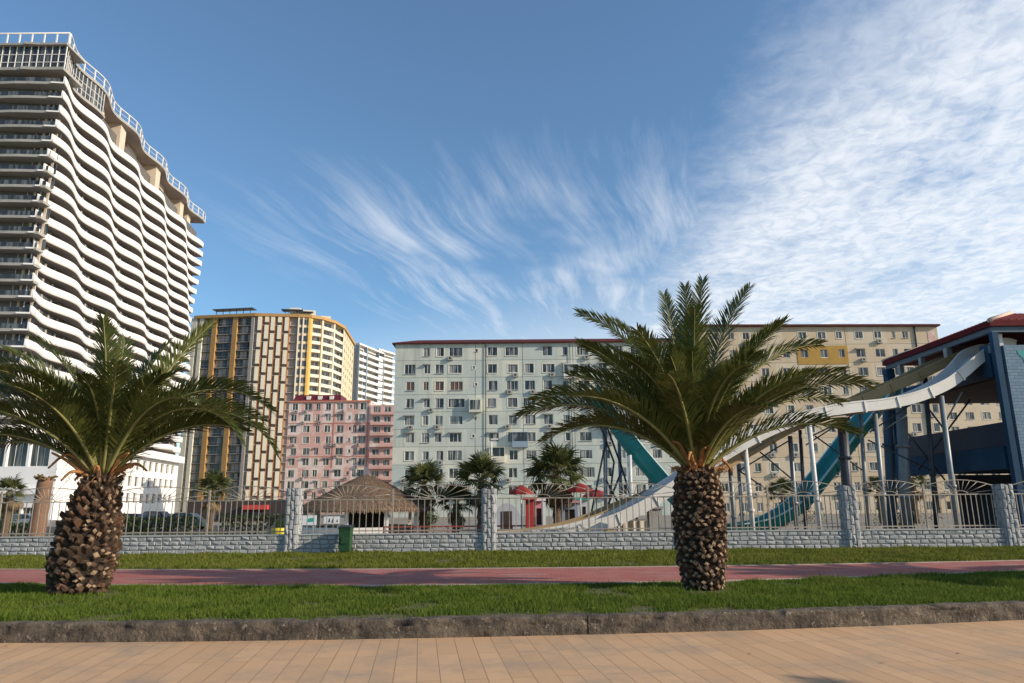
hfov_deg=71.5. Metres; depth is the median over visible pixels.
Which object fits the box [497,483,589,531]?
fence panel
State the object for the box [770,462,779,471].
window
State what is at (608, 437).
window
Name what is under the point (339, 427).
window
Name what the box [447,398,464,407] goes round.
window
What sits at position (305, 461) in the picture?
window
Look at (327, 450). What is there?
window
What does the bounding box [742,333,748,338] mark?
window
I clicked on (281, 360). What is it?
apartment tower
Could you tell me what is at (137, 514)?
parked car
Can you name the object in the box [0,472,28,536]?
fan palm
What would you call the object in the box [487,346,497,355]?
window
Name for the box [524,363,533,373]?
window
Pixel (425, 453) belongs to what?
window
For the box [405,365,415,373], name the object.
window
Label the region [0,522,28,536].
hedge
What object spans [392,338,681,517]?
apartment block
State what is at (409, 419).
window
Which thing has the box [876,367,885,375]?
window
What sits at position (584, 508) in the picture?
kiosk
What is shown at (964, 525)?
fence panel
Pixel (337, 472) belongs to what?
window
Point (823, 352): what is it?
window
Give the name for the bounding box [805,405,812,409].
window
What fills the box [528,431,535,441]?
window
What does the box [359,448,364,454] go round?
window
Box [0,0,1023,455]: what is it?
sky
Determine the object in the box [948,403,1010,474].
apartment block
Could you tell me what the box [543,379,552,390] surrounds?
window
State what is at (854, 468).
window
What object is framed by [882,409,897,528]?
slide column
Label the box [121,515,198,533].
hedge
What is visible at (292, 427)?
window
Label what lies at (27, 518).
parked car
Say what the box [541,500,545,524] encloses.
banner
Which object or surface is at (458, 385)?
window
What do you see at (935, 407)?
window
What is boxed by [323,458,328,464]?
window
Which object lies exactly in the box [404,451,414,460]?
window
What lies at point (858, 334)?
window
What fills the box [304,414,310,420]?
window
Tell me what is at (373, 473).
window
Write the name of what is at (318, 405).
window
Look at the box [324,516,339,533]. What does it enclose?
sign board
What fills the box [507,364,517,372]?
window
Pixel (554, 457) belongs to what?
fan palm
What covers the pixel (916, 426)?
window
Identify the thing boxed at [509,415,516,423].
window
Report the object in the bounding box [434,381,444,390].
window
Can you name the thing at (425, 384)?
window
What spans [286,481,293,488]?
window
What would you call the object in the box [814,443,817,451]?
window
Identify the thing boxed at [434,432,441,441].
window
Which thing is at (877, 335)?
window
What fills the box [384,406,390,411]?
window
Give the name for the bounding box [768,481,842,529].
fence panel
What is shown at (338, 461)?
window
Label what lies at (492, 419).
window
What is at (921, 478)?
fan palm
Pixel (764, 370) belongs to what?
window
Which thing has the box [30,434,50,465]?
window
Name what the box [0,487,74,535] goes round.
fence panel
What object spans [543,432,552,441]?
window
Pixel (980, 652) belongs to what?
promenade
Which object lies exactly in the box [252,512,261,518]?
window
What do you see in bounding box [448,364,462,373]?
window
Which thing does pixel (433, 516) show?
shrub
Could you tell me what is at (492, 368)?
window
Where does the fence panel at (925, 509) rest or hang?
on the stone wall
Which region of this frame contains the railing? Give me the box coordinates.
[383,525,616,532]
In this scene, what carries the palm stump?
on the park lawn at (178, 534)
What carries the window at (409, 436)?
in the apartment block at (457, 401)
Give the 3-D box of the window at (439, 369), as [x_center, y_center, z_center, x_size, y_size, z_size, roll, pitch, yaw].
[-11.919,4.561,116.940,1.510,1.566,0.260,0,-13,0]
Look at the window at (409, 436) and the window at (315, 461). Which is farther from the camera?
the window at (315, 461)
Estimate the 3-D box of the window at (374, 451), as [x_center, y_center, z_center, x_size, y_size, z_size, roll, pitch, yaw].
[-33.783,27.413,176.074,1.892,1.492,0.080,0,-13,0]
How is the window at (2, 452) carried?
in the wavy tower at (97, 213)
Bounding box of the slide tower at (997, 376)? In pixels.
[881,311,1023,527]
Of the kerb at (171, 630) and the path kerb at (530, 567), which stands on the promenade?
the kerb at (171, 630)
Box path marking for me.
[389,564,1023,575]
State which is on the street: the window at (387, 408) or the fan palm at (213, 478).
the fan palm at (213, 478)
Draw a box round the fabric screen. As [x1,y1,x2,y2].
[617,519,647,530]
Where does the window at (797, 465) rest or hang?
in the apartment block at (864, 349)
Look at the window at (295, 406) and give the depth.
179.01 m
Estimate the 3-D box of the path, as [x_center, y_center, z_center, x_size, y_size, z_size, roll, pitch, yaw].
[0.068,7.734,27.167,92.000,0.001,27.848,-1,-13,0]
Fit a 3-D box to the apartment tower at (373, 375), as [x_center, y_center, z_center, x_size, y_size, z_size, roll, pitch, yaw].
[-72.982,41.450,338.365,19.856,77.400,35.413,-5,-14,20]
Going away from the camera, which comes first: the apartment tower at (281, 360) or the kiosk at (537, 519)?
the kiosk at (537, 519)
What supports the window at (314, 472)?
in the apartment block at (333, 440)
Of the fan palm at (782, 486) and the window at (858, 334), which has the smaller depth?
the fan palm at (782, 486)
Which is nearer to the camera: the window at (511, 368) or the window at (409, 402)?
the window at (409, 402)
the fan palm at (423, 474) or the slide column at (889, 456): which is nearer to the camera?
the slide column at (889, 456)
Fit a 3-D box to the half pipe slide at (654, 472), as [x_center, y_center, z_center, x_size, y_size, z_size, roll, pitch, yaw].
[10.699,5.291,31.252,14.985,7.389,2.089,1,-13,-7]
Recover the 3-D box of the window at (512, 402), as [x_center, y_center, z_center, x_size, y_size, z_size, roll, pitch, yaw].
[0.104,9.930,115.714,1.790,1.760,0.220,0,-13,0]
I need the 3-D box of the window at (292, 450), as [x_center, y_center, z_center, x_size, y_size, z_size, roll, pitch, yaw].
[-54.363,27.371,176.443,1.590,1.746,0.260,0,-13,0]
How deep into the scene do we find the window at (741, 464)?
112.82 m
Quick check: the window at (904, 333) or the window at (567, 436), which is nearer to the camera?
the window at (567, 436)
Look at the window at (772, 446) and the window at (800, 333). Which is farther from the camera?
the window at (800, 333)
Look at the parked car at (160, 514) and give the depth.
61.59 m
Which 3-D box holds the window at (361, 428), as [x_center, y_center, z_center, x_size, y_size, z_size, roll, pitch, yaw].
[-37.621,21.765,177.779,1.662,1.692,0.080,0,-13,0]
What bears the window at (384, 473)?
in the apartment block at (333, 440)
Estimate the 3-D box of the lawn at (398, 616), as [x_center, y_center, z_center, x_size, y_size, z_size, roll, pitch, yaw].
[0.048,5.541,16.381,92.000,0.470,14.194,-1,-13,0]
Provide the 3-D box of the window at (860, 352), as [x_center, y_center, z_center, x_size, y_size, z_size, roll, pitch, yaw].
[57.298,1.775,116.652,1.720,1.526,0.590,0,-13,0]
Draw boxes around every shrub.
[0,510,21,526]
[120,512,130,529]
[413,510,439,532]
[762,504,828,522]
[871,505,944,525]
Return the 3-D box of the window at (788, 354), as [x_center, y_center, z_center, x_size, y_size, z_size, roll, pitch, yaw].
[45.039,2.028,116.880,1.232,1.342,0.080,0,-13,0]
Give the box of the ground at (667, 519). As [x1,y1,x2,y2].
[45,512,961,534]
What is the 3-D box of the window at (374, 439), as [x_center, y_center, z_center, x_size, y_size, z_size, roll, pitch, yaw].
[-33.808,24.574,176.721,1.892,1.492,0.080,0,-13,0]
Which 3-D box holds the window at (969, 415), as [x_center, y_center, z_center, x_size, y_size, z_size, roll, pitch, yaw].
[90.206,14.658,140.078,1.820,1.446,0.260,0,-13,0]
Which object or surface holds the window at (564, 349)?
in the apartment block at (457, 401)
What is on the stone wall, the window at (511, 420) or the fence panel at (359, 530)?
the fence panel at (359, 530)
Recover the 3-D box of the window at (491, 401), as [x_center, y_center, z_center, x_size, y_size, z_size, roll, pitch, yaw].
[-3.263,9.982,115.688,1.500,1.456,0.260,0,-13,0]
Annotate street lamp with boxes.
[491,438,497,487]
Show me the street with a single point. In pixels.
(215, 528)
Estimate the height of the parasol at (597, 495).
2.779 m
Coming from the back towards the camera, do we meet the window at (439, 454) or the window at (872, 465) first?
the window at (439, 454)
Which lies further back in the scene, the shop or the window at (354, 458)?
the window at (354, 458)
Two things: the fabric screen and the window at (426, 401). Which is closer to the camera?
the fabric screen
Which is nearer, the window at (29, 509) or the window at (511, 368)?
the window at (29, 509)
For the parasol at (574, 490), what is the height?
3.174 m
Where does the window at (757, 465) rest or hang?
in the apartment block at (864, 349)
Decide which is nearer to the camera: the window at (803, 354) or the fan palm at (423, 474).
the fan palm at (423, 474)
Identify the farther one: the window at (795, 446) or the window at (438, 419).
the window at (438, 419)
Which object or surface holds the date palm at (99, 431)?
on the lawn at (398, 616)
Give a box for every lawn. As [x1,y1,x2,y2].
[4,551,1023,621]
[12,533,270,535]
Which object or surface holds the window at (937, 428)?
in the apartment block at (864, 349)
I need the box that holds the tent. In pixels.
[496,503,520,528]
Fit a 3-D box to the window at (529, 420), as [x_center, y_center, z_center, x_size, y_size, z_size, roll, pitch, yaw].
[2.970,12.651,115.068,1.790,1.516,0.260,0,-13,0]
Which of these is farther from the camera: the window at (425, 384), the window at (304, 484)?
the window at (304, 484)
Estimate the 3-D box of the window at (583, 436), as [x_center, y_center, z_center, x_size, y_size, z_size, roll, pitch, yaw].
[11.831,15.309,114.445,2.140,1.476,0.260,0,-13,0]
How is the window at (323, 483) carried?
in the apartment block at (333, 440)
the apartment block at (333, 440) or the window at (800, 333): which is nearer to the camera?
the window at (800, 333)
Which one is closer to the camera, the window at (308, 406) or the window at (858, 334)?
the window at (858, 334)
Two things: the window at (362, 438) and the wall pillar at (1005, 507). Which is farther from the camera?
the window at (362, 438)
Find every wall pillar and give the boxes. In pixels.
[283,488,303,552]
[481,488,496,550]
[836,485,861,546]
[991,484,1021,545]
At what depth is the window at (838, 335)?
117.54 m
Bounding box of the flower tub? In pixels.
[271,519,284,533]
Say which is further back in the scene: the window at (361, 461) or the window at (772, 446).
the window at (361, 461)
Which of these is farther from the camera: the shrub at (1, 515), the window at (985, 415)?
the window at (985, 415)
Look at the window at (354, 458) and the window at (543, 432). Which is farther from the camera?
the window at (354, 458)
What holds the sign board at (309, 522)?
on the ground at (667, 519)
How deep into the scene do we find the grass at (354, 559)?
19.54 m
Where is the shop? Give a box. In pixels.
[186,501,303,521]
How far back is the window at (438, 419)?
115.17 m
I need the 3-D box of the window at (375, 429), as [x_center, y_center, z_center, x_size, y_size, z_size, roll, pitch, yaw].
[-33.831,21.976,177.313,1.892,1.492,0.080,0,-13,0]
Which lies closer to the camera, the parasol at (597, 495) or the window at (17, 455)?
the parasol at (597, 495)
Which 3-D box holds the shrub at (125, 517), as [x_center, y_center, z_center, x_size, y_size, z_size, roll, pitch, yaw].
[-32.312,14.722,58.165,1.777,1.752,2.252,-6,-14,22]
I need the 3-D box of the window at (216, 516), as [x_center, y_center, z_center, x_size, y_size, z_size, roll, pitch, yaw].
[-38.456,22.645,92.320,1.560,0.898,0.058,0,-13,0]
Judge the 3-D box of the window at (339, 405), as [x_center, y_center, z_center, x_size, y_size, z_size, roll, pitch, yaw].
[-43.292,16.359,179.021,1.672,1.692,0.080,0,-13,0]
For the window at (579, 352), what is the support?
in the apartment block at (457, 401)
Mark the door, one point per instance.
(505, 521)
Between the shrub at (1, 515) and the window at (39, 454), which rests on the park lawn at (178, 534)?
the shrub at (1, 515)
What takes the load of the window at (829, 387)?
in the apartment block at (864, 349)
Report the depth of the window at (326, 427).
177.79 m
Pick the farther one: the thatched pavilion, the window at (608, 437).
the window at (608, 437)
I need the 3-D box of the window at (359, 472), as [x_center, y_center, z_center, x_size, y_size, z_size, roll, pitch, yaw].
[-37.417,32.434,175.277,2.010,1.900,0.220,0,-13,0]
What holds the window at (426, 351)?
in the apartment block at (457, 401)
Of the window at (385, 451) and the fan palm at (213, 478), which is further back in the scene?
the window at (385, 451)
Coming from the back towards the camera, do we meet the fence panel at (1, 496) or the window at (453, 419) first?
the window at (453, 419)
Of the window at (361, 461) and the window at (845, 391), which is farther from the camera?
the window at (361, 461)
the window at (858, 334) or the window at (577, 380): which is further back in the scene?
the window at (858, 334)
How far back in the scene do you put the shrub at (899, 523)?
57.49 m
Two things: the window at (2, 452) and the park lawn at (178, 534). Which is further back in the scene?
the window at (2, 452)
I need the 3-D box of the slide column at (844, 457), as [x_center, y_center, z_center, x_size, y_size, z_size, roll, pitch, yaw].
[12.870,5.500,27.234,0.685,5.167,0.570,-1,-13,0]
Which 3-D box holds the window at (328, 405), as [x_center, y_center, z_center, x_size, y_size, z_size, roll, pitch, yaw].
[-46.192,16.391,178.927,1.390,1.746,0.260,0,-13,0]
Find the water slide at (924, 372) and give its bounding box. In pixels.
[503,343,988,531]
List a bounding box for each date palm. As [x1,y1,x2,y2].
[0,309,281,595]
[511,274,879,590]
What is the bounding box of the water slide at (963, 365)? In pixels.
[497,338,1016,531]
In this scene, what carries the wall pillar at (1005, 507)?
on the lawn at (398, 616)
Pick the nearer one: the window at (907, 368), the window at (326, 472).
the window at (907, 368)
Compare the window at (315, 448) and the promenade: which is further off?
the window at (315, 448)
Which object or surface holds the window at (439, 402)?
in the apartment block at (457, 401)
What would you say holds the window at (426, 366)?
in the apartment block at (457, 401)
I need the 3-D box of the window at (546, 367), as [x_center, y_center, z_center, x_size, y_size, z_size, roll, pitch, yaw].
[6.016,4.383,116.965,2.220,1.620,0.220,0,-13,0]
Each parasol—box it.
[509,484,532,528]
[568,483,592,515]
[582,489,603,508]
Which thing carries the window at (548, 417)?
in the apartment block at (457, 401)
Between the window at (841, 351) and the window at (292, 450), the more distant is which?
the window at (292, 450)
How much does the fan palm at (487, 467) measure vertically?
5.422 m
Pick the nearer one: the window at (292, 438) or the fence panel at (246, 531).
the fence panel at (246, 531)
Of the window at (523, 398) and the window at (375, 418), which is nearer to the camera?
the window at (523, 398)
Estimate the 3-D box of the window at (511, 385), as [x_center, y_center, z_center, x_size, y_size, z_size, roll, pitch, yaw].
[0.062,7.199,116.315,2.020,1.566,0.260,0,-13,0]
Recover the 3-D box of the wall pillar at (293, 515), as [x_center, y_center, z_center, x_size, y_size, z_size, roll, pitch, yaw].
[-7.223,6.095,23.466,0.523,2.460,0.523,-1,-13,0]
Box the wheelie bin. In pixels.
[338,525,354,551]
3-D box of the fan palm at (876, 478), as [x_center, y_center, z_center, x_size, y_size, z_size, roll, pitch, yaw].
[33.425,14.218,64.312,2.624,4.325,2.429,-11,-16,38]
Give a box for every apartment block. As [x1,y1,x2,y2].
[283,395,393,513]
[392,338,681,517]
[672,324,959,514]
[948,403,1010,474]
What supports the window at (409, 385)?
in the apartment block at (457, 401)
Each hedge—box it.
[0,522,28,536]
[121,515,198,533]
[217,514,284,534]
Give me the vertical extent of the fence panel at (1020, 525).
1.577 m
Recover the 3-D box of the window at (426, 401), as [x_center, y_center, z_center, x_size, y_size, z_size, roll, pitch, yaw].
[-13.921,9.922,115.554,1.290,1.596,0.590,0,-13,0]
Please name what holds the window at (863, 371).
in the apartment block at (864, 349)
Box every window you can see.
[0,437,5,466]
[7,436,28,466]
[23,507,31,513]
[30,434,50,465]
[214,512,221,518]
[240,512,249,518]
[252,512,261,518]
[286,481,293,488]
[288,458,294,465]
[288,470,293,476]
[289,436,296,443]
[290,414,296,421]
[290,425,296,432]
[290,448,295,454]
[292,403,298,410]
[300,481,307,487]
[301,436,309,443]
[301,458,308,465]
[301,470,308,476]
[302,425,309,432]
[302,448,309,454]
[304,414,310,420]
[305,403,312,409]
[311,470,316,476]
[311,492,315,498]
[313,447,318,454]
[313,458,317,465]
[313,480,317,487]
[316,403,320,409]
[321,481,327,488]
[323,425,330,432]
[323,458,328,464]
[323,470,328,476]
[325,413,330,420]
[325,436,330,443]
[325,448,329,454]
[326,403,330,409]
[333,469,340,476]
[333,481,339,487]
[335,448,342,454]
[335,458,341,464]
[336,413,343,420]
[336,425,343,431]
[336,436,342,442]
[337,403,342,409]
[352,457,356,464]
[356,469,363,476]
[358,413,365,420]
[358,425,364,431]
[358,435,365,442]
[358,458,364,464]
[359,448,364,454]
[360,402,366,409]
[371,460,378,465]
[371,471,378,476]
[372,427,379,432]
[372,437,379,442]
[372,449,378,454]
[373,406,380,411]
[373,416,380,421]
[382,471,388,476]
[383,437,389,442]
[383,449,389,454]
[383,460,389,464]
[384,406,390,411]
[384,416,390,421]
[384,427,390,431]
[404,415,414,424]
[404,432,414,442]
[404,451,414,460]
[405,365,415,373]
[406,382,414,390]
[406,399,413,407]
[421,415,428,425]
[421,433,429,442]
[422,398,429,407]
[422,451,428,459]
[423,348,429,356]
[423,364,429,373]
[423,382,428,389]
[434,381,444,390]
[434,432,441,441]
[435,365,443,373]
[435,398,443,407]
[435,416,442,424]
[436,347,444,356]
[436,451,443,460]
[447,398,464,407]
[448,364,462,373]
[448,450,461,460]
[449,348,461,355]
[449,381,462,390]
[449,432,461,441]
[450,416,462,423]
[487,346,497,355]
[487,363,497,373]
[488,381,497,390]
[488,398,495,406]
[488,415,497,424]
[488,432,498,441]
[505,346,518,355]
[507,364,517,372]
[507,381,517,389]
[507,397,517,407]
[507,431,516,442]
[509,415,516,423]
[522,397,535,407]
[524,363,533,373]
[525,381,534,389]
[525,415,535,423]
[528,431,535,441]
[542,345,552,355]
[542,363,554,372]
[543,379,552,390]
[543,413,553,423]
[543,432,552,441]
[562,347,566,354]
[563,415,569,423]
[565,432,570,440]
[576,346,588,355]
[577,380,589,388]
[579,432,591,440]
[598,362,606,369]
[602,432,611,440]
[740,463,744,472]
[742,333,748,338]
[754,463,761,471]
[761,368,769,376]
[765,407,773,413]
[770,444,776,451]
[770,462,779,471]
[783,350,789,357]
[787,405,795,413]
[793,443,798,452]
[794,463,800,470]
[797,331,806,338]
[801,350,807,357]
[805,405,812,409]
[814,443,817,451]
[817,331,826,338]
[820,349,827,357]
[823,386,832,394]
[835,331,842,338]
[838,349,844,356]
[843,386,849,394]
[852,462,857,470]
[854,331,863,338]
[856,348,866,356]
[858,367,869,375]
[867,443,875,451]
[868,461,877,470]
[873,331,881,338]
[875,349,884,356]
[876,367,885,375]
[902,331,907,337]
[905,366,914,371]
[911,404,921,412]
[912,423,922,431]
[932,404,939,412]
[933,422,940,431]
[950,412,958,419]
[965,412,974,419]
[981,412,991,419]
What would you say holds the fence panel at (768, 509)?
on the stone wall
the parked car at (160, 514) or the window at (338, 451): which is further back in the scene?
the window at (338, 451)
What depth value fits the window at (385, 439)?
176.71 m
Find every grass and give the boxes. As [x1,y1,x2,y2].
[0,544,1023,568]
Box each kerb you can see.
[0,560,1023,586]
[0,600,1023,642]
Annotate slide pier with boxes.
[647,506,663,530]
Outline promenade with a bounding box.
[0,620,1023,682]
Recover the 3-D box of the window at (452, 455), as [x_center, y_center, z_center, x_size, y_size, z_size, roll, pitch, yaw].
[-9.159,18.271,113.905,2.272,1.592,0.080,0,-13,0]
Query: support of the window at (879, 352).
in the apartment block at (864, 349)
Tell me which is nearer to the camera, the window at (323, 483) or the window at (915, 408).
the window at (915, 408)
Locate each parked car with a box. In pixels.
[10,513,49,528]
[123,513,154,530]
[128,511,170,530]
[153,513,205,530]
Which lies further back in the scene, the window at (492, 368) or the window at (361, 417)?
the window at (361, 417)
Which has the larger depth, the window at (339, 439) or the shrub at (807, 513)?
the window at (339, 439)
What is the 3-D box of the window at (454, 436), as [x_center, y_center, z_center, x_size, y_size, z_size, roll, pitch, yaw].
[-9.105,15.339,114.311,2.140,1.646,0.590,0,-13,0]
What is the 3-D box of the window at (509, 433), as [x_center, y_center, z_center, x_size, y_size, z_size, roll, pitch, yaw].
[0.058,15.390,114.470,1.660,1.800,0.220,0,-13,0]
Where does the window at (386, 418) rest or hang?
in the apartment block at (333, 440)
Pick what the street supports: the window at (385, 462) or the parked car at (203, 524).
the parked car at (203, 524)
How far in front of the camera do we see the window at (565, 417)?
115.20 m
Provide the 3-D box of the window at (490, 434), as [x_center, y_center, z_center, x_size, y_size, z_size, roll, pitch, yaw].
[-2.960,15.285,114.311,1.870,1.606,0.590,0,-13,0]
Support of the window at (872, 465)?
in the apartment block at (864, 349)
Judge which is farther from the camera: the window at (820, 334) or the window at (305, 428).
the window at (305, 428)
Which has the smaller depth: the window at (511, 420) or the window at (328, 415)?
the window at (511, 420)
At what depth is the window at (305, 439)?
177.19 m
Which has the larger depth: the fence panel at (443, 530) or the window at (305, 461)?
the window at (305, 461)
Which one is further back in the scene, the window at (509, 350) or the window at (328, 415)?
the window at (328, 415)
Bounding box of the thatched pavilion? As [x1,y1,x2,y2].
[302,475,435,533]
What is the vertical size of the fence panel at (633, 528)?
1.569 m
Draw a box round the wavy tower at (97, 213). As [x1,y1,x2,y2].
[0,32,205,519]
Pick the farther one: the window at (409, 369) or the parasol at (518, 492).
the window at (409, 369)
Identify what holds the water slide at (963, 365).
on the ground at (667, 519)
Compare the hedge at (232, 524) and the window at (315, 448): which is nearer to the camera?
the hedge at (232, 524)
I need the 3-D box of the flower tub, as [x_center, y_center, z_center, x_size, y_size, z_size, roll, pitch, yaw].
[-9.493,7.955,28.975,0.674,1.518,0.640,-1,-13,0]
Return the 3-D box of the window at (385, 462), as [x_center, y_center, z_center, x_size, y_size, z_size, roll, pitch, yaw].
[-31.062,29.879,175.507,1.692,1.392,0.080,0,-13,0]
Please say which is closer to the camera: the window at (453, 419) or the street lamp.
the street lamp
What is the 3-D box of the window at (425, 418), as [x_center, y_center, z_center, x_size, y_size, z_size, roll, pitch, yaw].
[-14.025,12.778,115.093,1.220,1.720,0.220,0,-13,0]
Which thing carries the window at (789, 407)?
in the apartment block at (864, 349)
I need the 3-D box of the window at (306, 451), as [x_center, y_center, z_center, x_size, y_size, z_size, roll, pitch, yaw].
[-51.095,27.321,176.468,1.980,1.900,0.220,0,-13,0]
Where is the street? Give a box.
[10,524,343,534]
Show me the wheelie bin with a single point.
(345, 536)
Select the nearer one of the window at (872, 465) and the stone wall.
the stone wall
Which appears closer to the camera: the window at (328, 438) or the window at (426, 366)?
the window at (426, 366)
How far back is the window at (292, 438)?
177.10 m
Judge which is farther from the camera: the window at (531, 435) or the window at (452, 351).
the window at (452, 351)
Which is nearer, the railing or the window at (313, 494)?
the railing
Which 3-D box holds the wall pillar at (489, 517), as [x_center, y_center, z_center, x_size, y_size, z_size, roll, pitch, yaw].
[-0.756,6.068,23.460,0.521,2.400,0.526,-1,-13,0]
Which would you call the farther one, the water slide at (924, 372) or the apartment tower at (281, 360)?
the apartment tower at (281, 360)
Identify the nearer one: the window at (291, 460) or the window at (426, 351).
the window at (426, 351)
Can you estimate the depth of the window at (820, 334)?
117.57 m
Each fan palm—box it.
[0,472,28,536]
[190,468,233,530]
[400,458,448,532]
[435,481,472,532]
[452,448,509,531]
[521,439,588,522]
[763,476,791,524]
[867,476,885,522]
[896,475,929,523]
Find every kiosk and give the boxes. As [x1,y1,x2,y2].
[523,497,536,527]
[534,498,545,526]
[560,500,579,521]
[573,498,590,516]
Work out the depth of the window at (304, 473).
175.38 m
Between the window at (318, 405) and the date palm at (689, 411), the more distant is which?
the window at (318, 405)
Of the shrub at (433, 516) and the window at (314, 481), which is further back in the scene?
the window at (314, 481)
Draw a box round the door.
[501,511,511,528]
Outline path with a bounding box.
[0,561,1023,584]
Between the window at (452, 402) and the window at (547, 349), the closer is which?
the window at (452, 402)
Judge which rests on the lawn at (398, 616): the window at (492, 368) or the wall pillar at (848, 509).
the wall pillar at (848, 509)
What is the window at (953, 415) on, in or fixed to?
in the apartment block at (975, 414)
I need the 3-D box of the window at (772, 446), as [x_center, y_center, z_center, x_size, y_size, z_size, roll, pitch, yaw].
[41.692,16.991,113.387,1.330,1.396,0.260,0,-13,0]
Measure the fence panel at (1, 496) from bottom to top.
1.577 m
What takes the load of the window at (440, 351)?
in the apartment block at (457, 401)
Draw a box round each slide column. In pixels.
[836,417,851,484]
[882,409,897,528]
[895,405,913,528]
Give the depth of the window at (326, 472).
175.34 m
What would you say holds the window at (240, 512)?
in the shop
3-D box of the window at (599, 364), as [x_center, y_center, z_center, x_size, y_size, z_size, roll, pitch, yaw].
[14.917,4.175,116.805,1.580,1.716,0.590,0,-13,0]
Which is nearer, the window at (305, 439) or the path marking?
the path marking
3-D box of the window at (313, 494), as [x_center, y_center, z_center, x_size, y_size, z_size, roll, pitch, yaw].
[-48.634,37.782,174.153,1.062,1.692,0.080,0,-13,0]
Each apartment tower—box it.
[174,307,355,511]
[338,343,394,404]
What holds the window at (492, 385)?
in the apartment block at (457, 401)
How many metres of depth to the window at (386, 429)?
177.32 m
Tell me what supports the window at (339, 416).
in the apartment block at (333, 440)
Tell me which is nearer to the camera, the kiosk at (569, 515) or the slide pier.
the slide pier
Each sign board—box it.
[302,515,316,533]
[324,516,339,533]
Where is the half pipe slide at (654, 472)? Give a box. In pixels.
[590,387,900,529]
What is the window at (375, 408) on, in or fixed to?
in the apartment block at (333, 440)
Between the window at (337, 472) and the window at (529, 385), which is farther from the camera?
the window at (337, 472)
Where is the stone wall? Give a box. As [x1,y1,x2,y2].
[0,528,1023,555]
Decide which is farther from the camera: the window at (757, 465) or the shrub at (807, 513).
the window at (757, 465)
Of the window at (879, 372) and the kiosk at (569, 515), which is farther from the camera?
the window at (879, 372)
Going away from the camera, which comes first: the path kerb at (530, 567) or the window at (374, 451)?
the path kerb at (530, 567)
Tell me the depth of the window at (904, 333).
117.60 m
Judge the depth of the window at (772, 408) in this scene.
114.76 m
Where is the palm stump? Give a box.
[27,474,58,535]
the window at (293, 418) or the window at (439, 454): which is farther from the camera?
the window at (293, 418)
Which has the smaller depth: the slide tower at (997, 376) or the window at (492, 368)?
the slide tower at (997, 376)
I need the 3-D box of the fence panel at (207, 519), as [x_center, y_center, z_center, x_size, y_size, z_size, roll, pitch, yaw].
[-11.743,5.612,23.585,3.410,1.577,0.060,-1,-13,0]
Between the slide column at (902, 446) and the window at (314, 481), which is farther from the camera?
the window at (314, 481)
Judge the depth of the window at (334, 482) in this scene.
174.82 m
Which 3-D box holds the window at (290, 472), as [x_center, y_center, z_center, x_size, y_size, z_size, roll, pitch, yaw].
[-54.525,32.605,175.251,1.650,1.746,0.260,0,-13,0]
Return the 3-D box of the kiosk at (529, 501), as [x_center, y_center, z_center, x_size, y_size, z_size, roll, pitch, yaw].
[0.938,9.416,37.570,0.715,2.308,2.050,-1,-13,0]
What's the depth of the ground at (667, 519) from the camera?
77.55 m
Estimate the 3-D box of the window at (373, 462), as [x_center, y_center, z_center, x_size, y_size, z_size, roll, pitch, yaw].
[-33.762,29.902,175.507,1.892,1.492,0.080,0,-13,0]
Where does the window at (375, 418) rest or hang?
in the apartment block at (333, 440)
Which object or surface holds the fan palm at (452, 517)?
on the ground at (667, 519)
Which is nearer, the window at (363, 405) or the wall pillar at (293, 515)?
the wall pillar at (293, 515)
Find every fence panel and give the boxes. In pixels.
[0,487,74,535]
[0,492,3,514]
[120,486,210,534]
[207,486,286,534]
[300,485,393,533]
[393,484,480,532]
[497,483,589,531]
[589,482,672,530]
[721,481,771,529]
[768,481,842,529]
[855,480,929,528]
[924,479,1000,527]
[1012,481,1023,526]
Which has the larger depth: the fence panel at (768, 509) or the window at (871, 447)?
the window at (871, 447)

